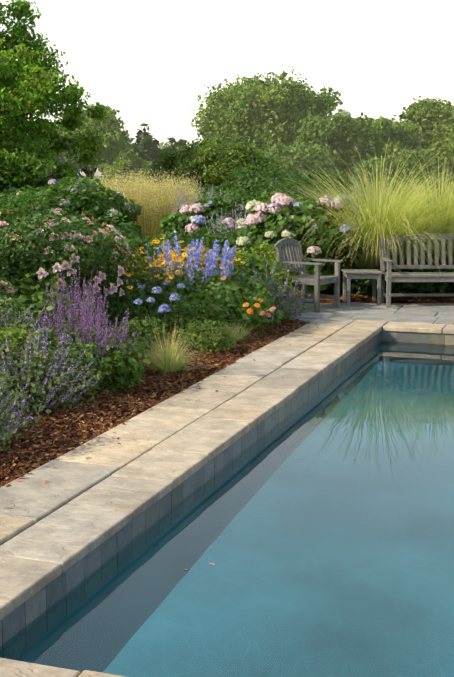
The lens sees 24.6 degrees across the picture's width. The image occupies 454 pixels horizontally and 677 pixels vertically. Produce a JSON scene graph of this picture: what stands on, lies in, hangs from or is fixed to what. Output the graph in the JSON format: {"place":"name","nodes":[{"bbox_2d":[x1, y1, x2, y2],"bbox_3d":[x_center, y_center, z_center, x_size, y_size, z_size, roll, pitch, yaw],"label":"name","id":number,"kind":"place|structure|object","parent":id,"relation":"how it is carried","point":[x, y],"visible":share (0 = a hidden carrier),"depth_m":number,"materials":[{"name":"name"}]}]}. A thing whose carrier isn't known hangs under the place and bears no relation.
{"place":"outdoors","nodes":[
{"label":"outdoors","id":0,"kind":"place"},
{"bbox_2d":[0,322,291,481],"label":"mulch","id":1,"kind":"object","parent":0,"point":[108,324],"visible":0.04,"depth_m":7.56,"materials":[{"name":"brown wood"}]},
{"bbox_2d":[79,176,364,199],"bbox_3d":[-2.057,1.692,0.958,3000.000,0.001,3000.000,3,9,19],"label":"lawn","id":2,"kind":"structure","parent":0,"point":[94,177],"depth_m":240.60,"materials":[{"name":"green plant"}]},
{"bbox_2d":[0,0,107,193],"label":"tree foliage","id":3,"kind":"object","parent":2,"relation":"on","point":[36,148],"visible":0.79,"depth_m":30.94,"materials":[{"name":"green plant"}]},
{"bbox_2d":[0,30,443,185],"bbox_3d":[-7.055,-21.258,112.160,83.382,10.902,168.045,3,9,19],"label":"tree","id":4,"kind":"object","parent":2,"relation":"on","point":[88,173],"depth_m":34.90,"materials":[{"name":"brown plant"}]},
{"bbox_2d":[0,157,453,451],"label":"perennial foliage","id":5,"kind":"object","parent":2,"relation":"on","point":[26,215],"visible":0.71,"depth_m":10.92,"materials":[{"name":"green plant"}]},
{"bbox_2d":[0,179,362,439],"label":"flowers","id":6,"kind":"object","parent":5,"relation":"attached to","point":[261,208],"visible":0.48,"depth_m":11.22,"materials":[{"name":"purple plant"}]},
{"bbox_2d":[0,318,453,676],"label":"pool coping","id":7,"kind":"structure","parent":2,"relation":"on","point":[156,454],"depth_m":6.46,"materials":[{"name":"stone"}]},
{"bbox_2d":[0,133,453,209],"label":"shrub foliage","id":8,"kind":"object","parent":2,"relation":"on","point":[198,157],"visible":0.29,"depth_m":33.96,"materials":[{"name":"green plant"}]},
{"bbox_2d":[42,66,453,188],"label":"background trees","id":9,"kind":"object","parent":2,"relation":"on","point":[248,110],"visible":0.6,"depth_m":66.30,"materials":[{"name":"green plant"}]},
{"bbox_2d":[158,109,357,149],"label":"distant trees","id":10,"kind":"object","parent":2,"relation":"on","point":[344,112],"depth_m":165.26,"materials":[{"name":"green plant"}]},
{"bbox_2d":[292,318,314,321],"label":"patio paving","id":11,"kind":"structure","parent":2,"relation":"on","point":[306,320],"depth_m":12.75,"materials":[{"name":"stone"}]},
{"bbox_2d":[0,0,453,175],"label":"sky","id":12,"kind":"structure","parent":0,"point":[149,61],"materials":[{"name":"white"}]},
{"bbox_2d":[90,137,453,376],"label":"ornamental grass","id":13,"kind":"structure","parent":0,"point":[405,214],"depth_m":14.68,"materials":[{"name":"green plant"}]},
{"bbox_2d":[284,302,453,324],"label":"patio paving","id":14,"kind":"structure","parent":0,"point":[432,313],"depth_m":13.30,"materials":[{"name":"stone"}]},
{"bbox_2d":[0,393,239,545],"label":"paving joint","id":15,"kind":"object","parent":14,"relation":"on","point":[50,513],"depth_m":5.41,"materials":[{"name":"concrete"}]},
{"bbox_2d":[0,289,453,487],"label":"mulch chips","id":16,"kind":"object","parent":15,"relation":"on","point":[142,401],"visible":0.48,"depth_m":7.92,"materials":[{"name":"brown wood"}]},
{"bbox_2d":[274,238,342,311],"bbox_3d":[1.071,-0.852,13.680,0.708,0.912,0.629,6,11,33],"label":"teak armchair","id":17,"kind":"object","parent":14,"relation":"on","point":[316,280],"visible":0.92,"depth_m":13.70,"materials":[{"name":"grey wood"}]},
{"bbox_2d":[341,269,382,304],"bbox_3d":[1.838,-0.698,14.190,0.500,0.450,0.494,0,9,-1],"label":"side table","id":18,"kind":"object","parent":14,"relation":"on","point":[350,274],"visible":0.92,"depth_m":13.98,"materials":[{"name":"grey wood"}]},
{"bbox_2d":[287,287,453,302],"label":"mulch bed","id":19,"kind":"object","parent":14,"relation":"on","point":[365,297],"visible":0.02,"depth_m":14.47,"materials":[{"name":"brown wood"}]},
{"bbox_2d":[379,234,453,307],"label":"teak bench","id":20,"kind":"object","parent":14,"relation":"on","point":[389,276],"visible":0.85,"depth_m":14.24,"materials":[{"name":"grey wood"}]},
{"bbox_3d":[2.833,1.359,7.307,5.233,1.430,8.858,3,9,19],"label":"pool shell","id":21,"kind":"object","parent":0,"visible":0},
{"bbox_2d":[0,341,453,676],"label":"pool water","id":22,"kind":"structure","parent":21,"relation":"in","point":[326,512],"depth_m":5.24,"materials":[{"name":"blue liquid"}]},
{"bbox_3d":[2.837,0.877,7.242,5.233,0.379,8.833,3,9,19],"label":"tile grout","id":23,"kind":"object","parent":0,"visible":0},
{"bbox_2d":[0,331,453,646],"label":"waterline tiles","id":24,"kind":"object","parent":23,"relation":"on","point":[21,617],"visible":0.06,"depth_m":5.98,"materials":[{"name":"grey tile"}]}
]}

